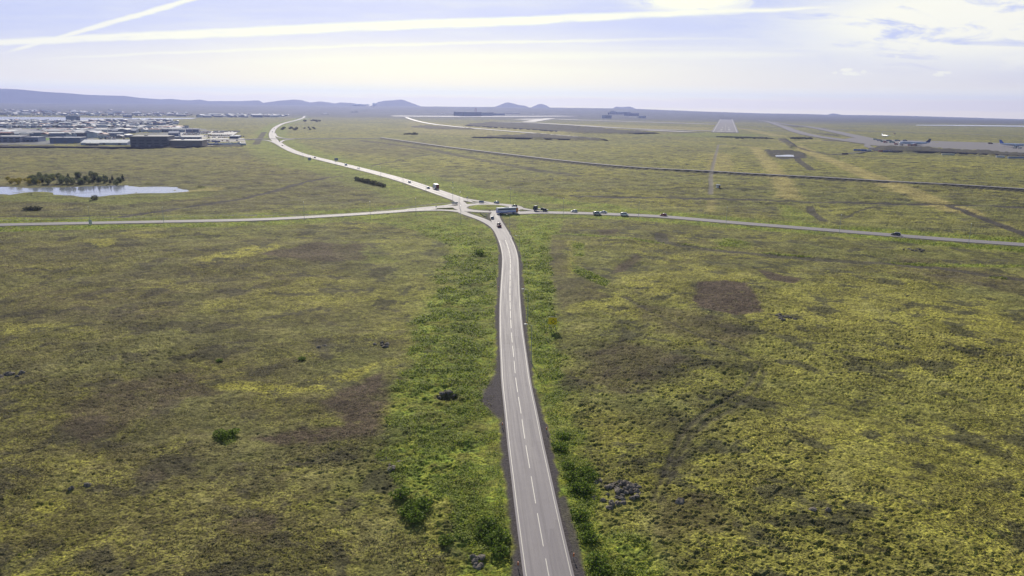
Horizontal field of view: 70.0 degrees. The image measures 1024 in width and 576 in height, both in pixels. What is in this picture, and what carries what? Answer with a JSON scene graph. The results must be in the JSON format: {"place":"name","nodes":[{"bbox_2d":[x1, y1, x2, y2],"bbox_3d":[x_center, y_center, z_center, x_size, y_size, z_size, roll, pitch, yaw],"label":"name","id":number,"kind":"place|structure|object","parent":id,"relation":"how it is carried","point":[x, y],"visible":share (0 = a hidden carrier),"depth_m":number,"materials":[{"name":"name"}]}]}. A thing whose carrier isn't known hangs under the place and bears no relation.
{"place":"outdoors","nodes":[
{"label":"outdoors","id":0,"kind":"place"},
{"bbox_2d":[0,185,187,196],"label":"pond water","id":1,"kind":"structure","parent":0,"point":[85,191],"depth_m":563.21,"materials":[{"name":"blue liquid"}]},
{"bbox_2d":[0,117,193,119],"bbox_3d":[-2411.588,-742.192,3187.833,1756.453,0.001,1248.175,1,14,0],"label":"harbour water","id":2,"kind":"structure","parent":0,"point":[39,118],"depth_m":3357.55,"materials":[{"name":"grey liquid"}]},
{"bbox_2d":[0,145,241,148],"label":"earth bank","id":3,"kind":"structure","parent":0,"point":[47,147],"depth_m":1083.21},
{"bbox_2d":[0,206,454,225],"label":"road","id":4,"kind":"structure","parent":0,"point":[177,221],"depth_m":417.52,"materials":[{"name":"asphalt"}]},
{"bbox_2d":[209,138,374,140],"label":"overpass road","id":5,"kind":"structure","parent":0,"point":[311,138],"depth_m":1485.69,"materials":[{"name":"asphalt"}]},
{"bbox_2d":[0,89,839,114],"bbox_3d":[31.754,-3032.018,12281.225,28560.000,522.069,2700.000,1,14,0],"label":"hills","id":6,"kind":"structure","parent":0,"point":[16,96],"depth_m":11678.44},
{"bbox_2d":[436,116,556,116],"bbox_3d":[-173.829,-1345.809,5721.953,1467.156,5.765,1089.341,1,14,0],"label":"taxiway","id":7,"kind":"structure","parent":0,"point":[496,116],"depth_m":5583.28,"materials":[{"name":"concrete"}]},
{"bbox_2d":[452,196,555,212],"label":"slip road","id":8,"kind":"structure","parent":0,"point":[492,202],"depth_m":481.91,"materials":[{"name":"asphalt"}]},
{"bbox_2d":[533,205,548,211],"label":"flatbed lorry","id":9,"kind":"object","parent":8,"relation":"on","point":[535,207],"visible":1,"depth_m":470.14,"materials":[{"name":"grey metal"}]},
{"bbox_2d":[0,103,1023,575],"bbox_3d":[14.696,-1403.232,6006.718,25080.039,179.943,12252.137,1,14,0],"label":"ground","id":10,"kind":"structure","parent":0,"point":[346,279],"depth_m":207.63,"materials":[{"name":"plant"}]},
{"bbox_2d":[0,135,29,141],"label":"warehouse","id":11,"kind":"structure","parent":10,"relation":"on","point":[11,138],"depth_m":1227.69,"materials":[{"name":"metal"}]},
{"bbox_2d":[24,136,45,141],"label":"warehouse","id":12,"kind":"structure","parent":10,"relation":"on","point":[35,139],"depth_m":1247.91,"materials":[{"name":"metal"}]},
{"bbox_2d":[38,176,45,181],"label":"willow tree","id":13,"kind":"object","parent":10,"relation":"on","point":[42,178],"visible":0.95,"depth_m":604.60,"materials":[{"name":"green plant"}]},
{"bbox_2d":[49,136,86,142],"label":"warehouse","id":14,"kind":"structure","parent":10,"relation":"on","point":[63,139],"depth_m":1213.93,"materials":[{"name":"blue metal"}]},
{"bbox_2d":[65,115,76,119],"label":"apartment block","id":15,"kind":"structure","parent":10,"relation":"on","point":[70,117],"depth_m":2910.67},
{"bbox_2d":[85,142,99,145],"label":"shed","id":16,"kind":"structure","parent":10,"relation":"on","point":[91,144],"depth_m":1162.46,"materials":[{"name":"stone"}]},
{"bbox_2d":[87,131,102,137],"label":"house","id":17,"kind":"structure","parent":10,"relation":"on","point":[93,134],"depth_m":1428.17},
{"bbox_2d":[80,140,129,144],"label":"warehouse","id":18,"kind":"structure","parent":10,"relation":"on","point":[112,142],"depth_m":1183.42,"materials":[{"name":"metal"}]},
{"bbox_2d":[0,120,244,144],"bbox_3d":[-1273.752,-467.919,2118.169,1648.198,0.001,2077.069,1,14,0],"label":"town streets","id":19,"kind":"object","parent":10,"relation":"on","point":[46,142],"visible":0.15,"depth_m":1393.22,"materials":[{"name":"asphalt"}]},
{"bbox_2d":[41,132,49,136],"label":"house","id":20,"kind":"structure","parent":19,"relation":"on","point":[46,134],"depth_m":1448.74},
{"bbox_2d":[97,134,109,137],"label":"house","id":21,"kind":"structure","parent":19,"relation":"on","point":[103,135],"depth_m":1413.92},
{"bbox_2d":[107,132,124,135],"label":"house","id":22,"kind":"structure","parent":19,"relation":"on","point":[114,133],"depth_m":1499.45,"materials":[{"name":"white metal"}]},
{"bbox_2d":[118,128,131,132],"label":"house","id":23,"kind":"structure","parent":19,"relation":"on","point":[126,130],"depth_m":1650.05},
{"bbox_2d":[161,128,179,131],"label":"house","id":24,"kind":"structure","parent":19,"relation":"on","point":[168,129],"depth_m":1749.26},
{"bbox_2d":[112,129,138,132],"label":"warehouse","id":25,"kind":"structure","parent":10,"relation":"on","point":[132,130],"depth_m":1673.95,"materials":[{"name":"white metal"}]},
{"bbox_2d":[0,110,288,136],"bbox_3d":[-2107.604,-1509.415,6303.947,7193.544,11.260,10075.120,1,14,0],"label":"town houses","id":26,"kind":"structure","parent":10,"relation":"on","point":[60,130],"depth_m":2010.73,"materials":[{"name":"stone"}]},
{"bbox_2d":[129,135,174,146],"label":"warehouse","id":27,"kind":"structure","parent":10,"relation":"on","point":[147,140],"depth_m":1119.03,"materials":[{"name":"stone"}]},
{"bbox_2d":[168,131,180,135],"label":"warehouse","id":28,"kind":"structure","parent":10,"relation":"on","point":[176,133],"depth_m":1519.20,"materials":[{"name":"white metal"}]},
{"bbox_2d":[169,139,206,145],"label":"warehouse","id":29,"kind":"structure","parent":10,"relation":"on","point":[188,142],"depth_m":1137.94,"materials":[{"name":"metal"}]},
{"bbox_2d":[175,136,201,138],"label":"warehouse","id":30,"kind":"structure","parent":10,"relation":"on","point":[182,137],"depth_m":1380.80,"materials":[{"name":"metal"}]},
{"bbox_2d":[180,131,243,138],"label":"car park","id":31,"kind":"structure","parent":10,"relation":"on","point":[216,136],"depth_m":1579.66,"materials":[{"name":"asphalt"}]},
{"bbox_2d":[212,428,226,437],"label":"green shrub","id":32,"kind":"object","parent":10,"relation":"on","point":[217,431],"visible":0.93,"depth_m":145.36,"materials":[{"name":"green plant"}]},
{"bbox_2d":[207,140,245,145],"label":"storage yard","id":33,"kind":"structure","parent":10,"relation":"on","point":[242,141],"depth_m":1332.26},
{"bbox_2d":[218,431,234,438],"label":"green shrub","id":34,"kind":"object","parent":10,"relation":"on","point":[225,435],"visible":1,"depth_m":144.34,"materials":[{"name":"green plant"}]},
{"bbox_2d":[224,427,240,435],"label":"green shrub","id":35,"kind":"object","parent":10,"relation":"on","point":[236,430],"visible":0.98,"depth_m":145.88,"materials":[{"name":"green plant"}]},
{"bbox_2d":[229,135,240,138],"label":"office","id":36,"kind":"structure","parent":10,"relation":"on","point":[235,136],"depth_m":1450.36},
{"bbox_2d":[269,116,463,200],"bbox_3d":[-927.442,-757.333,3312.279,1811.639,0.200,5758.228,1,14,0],"label":"highway","id":37,"kind":"structure","parent":10,"relation":"on","point":[272,137],"depth_m":757.43,"materials":[{"name":"asphalt"}]},
{"bbox_2d":[387,465,395,470],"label":"stone","id":38,"kind":"object","parent":10,"relation":"on","point":[392,467],"visible":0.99,"depth_m":132.41,"materials":[{"name":"stone"}]},
{"bbox_2d":[388,486,411,500],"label":"green shrub","id":39,"kind":"object","parent":10,"relation":"on","point":[402,495],"visible":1,"depth_m":122.83,"materials":[{"name":"green plant"}]},
{"bbox_2d":[396,505,416,516],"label":"green shrub","id":40,"kind":"object","parent":10,"relation":"on","point":[403,511],"visible":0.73,"depth_m":118.00,"materials":[{"name":"green plant"}]},
{"bbox_2d":[402,499,419,505],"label":"green shrub","id":41,"kind":"object","parent":10,"relation":"on","point":[407,502],"visible":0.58,"depth_m":120.91,"materials":[{"name":"green plant"}]},
{"bbox_2d":[404,508,425,522],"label":"green shrub","id":42,"kind":"object","parent":10,"relation":"on","point":[413,518],"visible":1,"depth_m":116.23,"materials":[{"name":"green plant"}]},
{"bbox_2d":[406,501,428,513],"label":"green shrub","id":43,"kind":"object","parent":10,"relation":"on","point":[422,509],"visible":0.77,"depth_m":118.98,"materials":[{"name":"green plant"}]},
{"bbox_2d":[413,495,433,507],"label":"green shrub","id":44,"kind":"object","parent":10,"relation":"on","point":[429,503],"visible":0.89,"depth_m":120.47,"materials":[{"name":"green plant"}]},
{"bbox_2d":[409,204,456,209],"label":"junction lane","id":45,"kind":"structure","parent":10,"relation":"on","point":[433,206],"depth_m":486.73,"materials":[{"name":"asphalt"}]},
{"bbox_2d":[408,209,465,212],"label":"junction lane","id":46,"kind":"structure","parent":10,"relation":"on","point":[438,210],"depth_m":467.83,"materials":[{"name":"asphalt"}]},
{"bbox_2d":[438,532,453,545],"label":"green shrub","id":47,"kind":"object","parent":10,"relation":"on","point":[449,540],"visible":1,"depth_m":110.65,"materials":[{"name":"green plant"}]},
{"bbox_2d":[440,195,467,205],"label":"junction lane","id":48,"kind":"structure","parent":10,"relation":"on","point":[461,202],"depth_m":519.46,"materials":[{"name":"asphalt"}]},
{"bbox_2d":[454,112,480,115],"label":"hangar","id":49,"kind":"structure","parent":10,"relation":"on","point":[467,113],"depth_m":5627.30,"materials":[{"name":"metal"}]},
{"bbox_2d":[451,197,487,203],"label":"junction lane","id":50,"kind":"structure","parent":10,"relation":"on","point":[468,200],"depth_m":520.22,"materials":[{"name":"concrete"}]},
{"bbox_2d":[474,523,489,536],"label":"green shrub","id":51,"kind":"object","parent":10,"relation":"on","point":[480,529],"visible":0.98,"depth_m":113.38,"materials":[{"name":"green plant"}]},
{"bbox_2d":[478,554,485,560],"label":"stone","id":52,"kind":"object","parent":10,"relation":"on","point":[481,557],"visible":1,"depth_m":107.32,"materials":[{"name":"stone"}]},
{"bbox_2d":[458,210,508,239],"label":"junction lane","id":53,"kind":"structure","parent":10,"relation":"on","point":[488,222],"depth_m":424.84,"materials":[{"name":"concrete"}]},
{"bbox_2d":[405,117,567,135],"bbox_3d":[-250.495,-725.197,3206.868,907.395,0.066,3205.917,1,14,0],"label":"taxiway","id":54,"kind":"structure","parent":10,"relation":"on","point":[468,127],"depth_m":2436.18,"materials":[{"name":"asphalt"}]},
{"bbox_2d":[476,514,496,528],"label":"green shrub","id":55,"kind":"object","parent":10,"relation":"on","point":[484,521],"visible":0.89,"depth_m":115.63,"materials":[{"name":"green plant"}]},
{"bbox_2d":[481,112,493,115],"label":"hangar","id":56,"kind":"structure","parent":10,"relation":"on","point":[487,113],"depth_m":5825.30,"materials":[{"name":"metal"}]},
{"bbox_2d":[454,203,522,212],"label":"roundabout","id":57,"kind":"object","parent":10,"relation":"on","point":[463,208],"visible":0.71,"depth_m":483.45,"materials":[{"name":"asphalt"}]},
{"bbox_2d":[481,532,500,544],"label":"green shrub","id":58,"kind":"object","parent":10,"relation":"on","point":[488,537],"visible":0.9,"depth_m":111.22,"materials":[{"name":"green plant"}]},
{"bbox_2d":[485,521,503,534],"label":"green shrub","id":59,"kind":"object","parent":10,"relation":"on","point":[493,527],"visible":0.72,"depth_m":114.01,"materials":[{"name":"green plant"}]},
{"bbox_2d":[489,542,510,557],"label":"green shrub","id":60,"kind":"object","parent":10,"relation":"on","point":[498,553],"visible":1,"depth_m":108.09,"materials":[{"name":"green plant"}]},
{"bbox_2d":[490,527,510,543],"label":"green shrub","id":61,"kind":"object","parent":10,"relation":"on","point":[503,538],"visible":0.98,"depth_m":111.69,"materials":[{"name":"green plant"}]},
{"bbox_2d":[490,211,511,237],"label":"junction lane","id":62,"kind":"structure","parent":10,"relation":"on","point":[502,231],"depth_m":407.19,"materials":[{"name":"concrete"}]},
{"bbox_2d":[0,215,1023,575],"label":"verge plants","id":63,"kind":"object","parent":10,"relation":"on","point":[486,275],"visible":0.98,"depth_m":180.06,"materials":[{"name":"green plant"}]},
{"bbox_2d":[0,322,1023,575],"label":"heather","id":64,"kind":"object","parent":10,"relation":"on","point":[794,478],"visible":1,"depth_m":134.34,"materials":[{"name":"green plant"}]},
{"bbox_2d":[504,212,551,213],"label":"junction lane","id":65,"kind":"structure","parent":10,"relation":"on","point":[529,213],"depth_m":459.18,"materials":[{"name":"asphalt"}]},
{"bbox_2d":[496,207,517,213],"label":"coach","id":66,"kind":"object","parent":65,"relation":"on","point":[501,210],"visible":1,"depth_m":456.89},
{"bbox_2d":[525,324,531,362],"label":"street lamp","id":67,"kind":"object","parent":10,"relation":"on","point":[531,343],"visible":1,"depth_m":188.91,"materials":[{"name":"metal"}]},
{"bbox_2d":[522,118,554,121],"bbox_3d":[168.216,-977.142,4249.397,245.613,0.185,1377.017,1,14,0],"label":"taxiway","id":68,"kind":"structure","parent":10,"relation":"on","point":[536,120],"depth_m":4024.11,"materials":[{"name":"concrete"}]},
{"bbox_2d":[548,317,556,330],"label":"direction sign","id":69,"kind":"object","parent":10,"relation":"on","point":[552,320],"visible":0.93,"depth_m":216.78,"materials":[{"name":"metal"}]},
{"bbox_2d":[551,442,568,451],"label":"green shrub","id":70,"kind":"object","parent":10,"relation":"on","point":[558,447],"visible":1,"depth_m":141.86,"materials":[{"name":"green plant"}]},
{"bbox_2d":[556,431,570,438],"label":"green shrub","id":71,"kind":"object","parent":10,"relation":"on","point":[565,434],"visible":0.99,"depth_m":147.15,"materials":[{"name":"green plant"}]},
{"bbox_2d":[562,460,574,468],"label":"green shrub","id":72,"kind":"object","parent":10,"relation":"on","point":[569,464],"visible":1,"depth_m":134.64,"materials":[{"name":"green plant"}]},
{"bbox_2d":[563,469,579,479],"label":"green shrub","id":73,"kind":"object","parent":10,"relation":"on","point":[571,476],"visible":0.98,"depth_m":130.93,"materials":[{"name":"green plant"}]},
{"bbox_2d":[566,481,585,492],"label":"green shrub","id":74,"kind":"object","parent":10,"relation":"on","point":[572,487],"visible":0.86,"depth_m":126.71,"materials":[{"name":"green plant"}]},
{"bbox_2d":[570,508,589,521],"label":"green shrub","id":75,"kind":"object","parent":10,"relation":"on","point":[580,515],"visible":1,"depth_m":118.20,"materials":[{"name":"green plant"}]},
{"bbox_2d":[571,477,588,485],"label":"green shrub","id":76,"kind":"object","parent":10,"relation":"on","point":[579,479],"visible":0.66,"depth_m":129.29,"materials":[{"name":"green plant"}]},
{"bbox_2d":[572,481,595,494],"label":"green shrub","id":77,"kind":"object","parent":10,"relation":"on","point":[588,490],"visible":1,"depth_m":126.12,"materials":[{"name":"green plant"}]},
{"bbox_2d":[576,522,593,533],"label":"green shrub","id":78,"kind":"object","parent":10,"relation":"on","point":[587,526],"visible":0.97,"depth_m":114.95,"materials":[{"name":"green plant"}]},
{"bbox_2d":[576,466,595,476],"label":"green shrub","id":79,"kind":"object","parent":10,"relation":"on","point":[583,473],"visible":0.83,"depth_m":132.91,"materials":[{"name":"green plant"}]},
{"bbox_2d":[577,530,601,543],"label":"green shrub","id":80,"kind":"object","parent":10,"relation":"on","point":[588,535],"visible":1,"depth_m":112.08,"materials":[{"name":"green plant"}]},
{"bbox_2d":[583,472,599,480],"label":"green shrub","id":81,"kind":"object","parent":10,"relation":"on","point":[591,476],"visible":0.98,"depth_m":130.62,"materials":[{"name":"green plant"}]},
{"bbox_2d":[584,550,606,565],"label":"green shrub","id":82,"kind":"object","parent":10,"relation":"on","point":[595,561],"visible":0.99,"depth_m":106.56,"materials":[{"name":"green plant"}]},
{"bbox_2d":[588,563,611,575],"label":"green shrub","id":83,"kind":"object","parent":10,"relation":"on","point":[601,571],"visible":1,"depth_m":104.36,"materials":[{"name":"green plant"}]},
{"bbox_2d":[518,119,699,123],"bbox_3d":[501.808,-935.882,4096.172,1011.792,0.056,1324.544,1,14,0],"label":"taxiway","id":84,"kind":"structure","parent":10,"relation":"on","point":[602,120],"depth_m":4224.60,"materials":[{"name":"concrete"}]},
{"bbox_2d":[608,500,614,506],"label":"stone","id":85,"kind":"object","parent":10,"relation":"on","point":[611,502],"visible":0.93,"depth_m":121.44,"materials":[{"name":"stone"}]},
{"bbox_2d":[523,122,704,130],"bbox_3d":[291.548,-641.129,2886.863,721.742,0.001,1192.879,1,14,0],"label":"taxiway","id":86,"kind":"structure","parent":10,"relation":"on","point":[611,127],"depth_m":2634.98,"materials":[{"name":"asphalt"}]},
{"bbox_2d":[609,111,630,113],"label":"hangar","id":87,"kind":"structure","parent":10,"relation":"on","point":[616,112],"depth_m":7182.62,"materials":[{"name":"metal"}]},
{"bbox_2d":[624,113,638,115],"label":"hangar","id":88,"kind":"structure","parent":10,"relation":"on","point":[631,114],"depth_m":6597.61,"materials":[{"name":"metal"}]},
{"bbox_2d":[648,130,692,131],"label":"taxiway","id":89,"kind":"structure","parent":10,"relation":"on","point":[671,131],"depth_m":2235.61,"materials":[{"name":"asphalt"}]},
{"bbox_2d":[675,497,684,504],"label":"stone","id":90,"kind":"object","parent":10,"relation":"on","point":[680,500],"visible":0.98,"depth_m":122.29,"materials":[{"name":"stone"}]},
{"bbox_2d":[712,119,737,131],"bbox_3d":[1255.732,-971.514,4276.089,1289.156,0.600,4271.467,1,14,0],"label":"runway","id":91,"kind":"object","parent":10,"relation":"on","point":[727,123],"visible":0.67,"depth_m":3015.20,"materials":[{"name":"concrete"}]},
{"bbox_2d":[759,120,862,143],"bbox_3d":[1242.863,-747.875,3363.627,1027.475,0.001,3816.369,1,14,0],"label":"taxiway","id":92,"kind":"structure","parent":10,"relation":"on","point":[797,131],"depth_m":2166.60,"materials":[{"name":"asphalt"}]},
{"bbox_2d":[808,507,816,511],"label":"stone","id":93,"kind":"object","parent":10,"relation":"on","point":[814,509],"visible":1,"depth_m":119.85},
{"bbox_2d":[773,122,872,138],"bbox_3d":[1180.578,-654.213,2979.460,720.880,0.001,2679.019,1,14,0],"label":"taxiway","id":94,"kind":"structure","parent":10,"relation":"on","point":[848,134],"depth_m":2303.83,"materials":[{"name":"asphalt"}]},
{"bbox_2d":[817,127,1006,135],"bbox_3d":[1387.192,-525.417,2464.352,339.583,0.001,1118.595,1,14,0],"label":"taxiway","id":95,"kind":"structure","parent":10,"relation":"on","point":[921,132],"depth_m":2452.01,"materials":[{"name":"asphalt"}]},
{"bbox_2d":[843,138,1023,152],"bbox_3d":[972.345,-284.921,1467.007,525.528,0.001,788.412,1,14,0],"label":"apron","id":96,"kind":"object","parent":10,"relation":"on","point":[974,146],"visible":0.71,"depth_m":1483.91,"materials":[{"name":"concrete"}]},
{"bbox_2d":[899,139,930,144],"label":"airliner","id":97,"kind":"object","parent":96,"relation":"on","point":[912,143],"visible":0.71,"depth_m":1445.45,"materials":[{"name":"metal"}]},
{"bbox_2d":[999,140,1023,146],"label":"airliner","id":98,"kind":"object","parent":96,"relation":"on","point":[1009,144],"visible":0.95,"depth_m":1427.44,"materials":[{"name":"metal"}]},
{"bbox_2d":[929,125,1023,126],"bbox_3d":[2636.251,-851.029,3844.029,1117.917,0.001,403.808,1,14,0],"label":"lagoon","id":99,"kind":"structure","parent":10,"relation":"on","point":[973,125],"depth_m":3887.22,"materials":[{"name":"grey liquid"}]},
{"bbox_2d":[1007,157,1023,158],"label":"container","id":100,"kind":"object","parent":10,"relation":"on","point":[1015,157],"visible":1,"depth_m":1066.31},
{"bbox_2d":[0,0,1023,118],"label":"sky","id":101,"kind":"structure","parent":0,"point":[934,58],"materials":[{"name":"white"}]},
{"bbox_2d":[497,238,573,575],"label":"road","id":102,"kind":"structure","parent":0,"point":[535,551],"depth_m":140.45,"materials":[{"name":"asphalt"}]},
{"bbox_2d":[499,241,526,575],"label":"road marking","id":103,"kind":"object","parent":102,"relation":"on","point":[508,433],"visible":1,"depth_m":145.30,"materials":[{"name":"paint"}]},
{"bbox_2d":[511,333,548,575],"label":"road marking","id":104,"kind":"object","parent":102,"relation":"on","point":[529,467],"visible":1,"depth_m":129.91,"materials":[{"name":"paint"}]},
{"bbox_2d":[513,244,571,575],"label":"road marking","id":105,"kind":"object","parent":102,"relation":"on","point":[541,441],"visible":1,"depth_m":140.37,"materials":[{"name":"paint"}]},
{"bbox_2d":[472,137,607,140],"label":"earth bank","id":106,"kind":"structure","parent":0,"point":[528,138],"depth_m":1597.85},
{"bbox_2d":[465,125,658,133],"bbox_3d":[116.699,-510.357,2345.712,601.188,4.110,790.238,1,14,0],"label":"earth bank","id":107,"kind":"structure","parent":0,"point":[552,130],"depth_m":2236.66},
{"bbox_2d":[379,137,1023,188],"bbox_3d":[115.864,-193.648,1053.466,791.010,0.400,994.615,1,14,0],"label":"gravel road","id":108,"kind":"structure","parent":0,"point":[718,171],"depth_m":755.28,"materials":[{"name":"gravel"}]},
{"bbox_2d":[716,136,773,138],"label":"earth bank","id":109,"kind":"structure","parent":0,"point":[738,137],"depth_m":1814.02,"materials":[{"name":"plant"}]},
{"bbox_2d":[518,211,1023,245],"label":"road","id":110,"kind":"structure","parent":0,"point":[846,231],"depth_m":412.24,"materials":[{"name":"asphalt"}]},
{"bbox_2d":[864,143,874,147],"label":"service road","id":111,"kind":"structure","parent":0,"point":[867,145],"depth_m":1428.98,"materials":[{"name":"asphalt"}]},
{"bbox_2d":[869,148,1023,155],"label":"earth bank","id":112,"kind":"structure","parent":0,"point":[898,151],"depth_m":1199.89,"materials":[{"name":"plant"}]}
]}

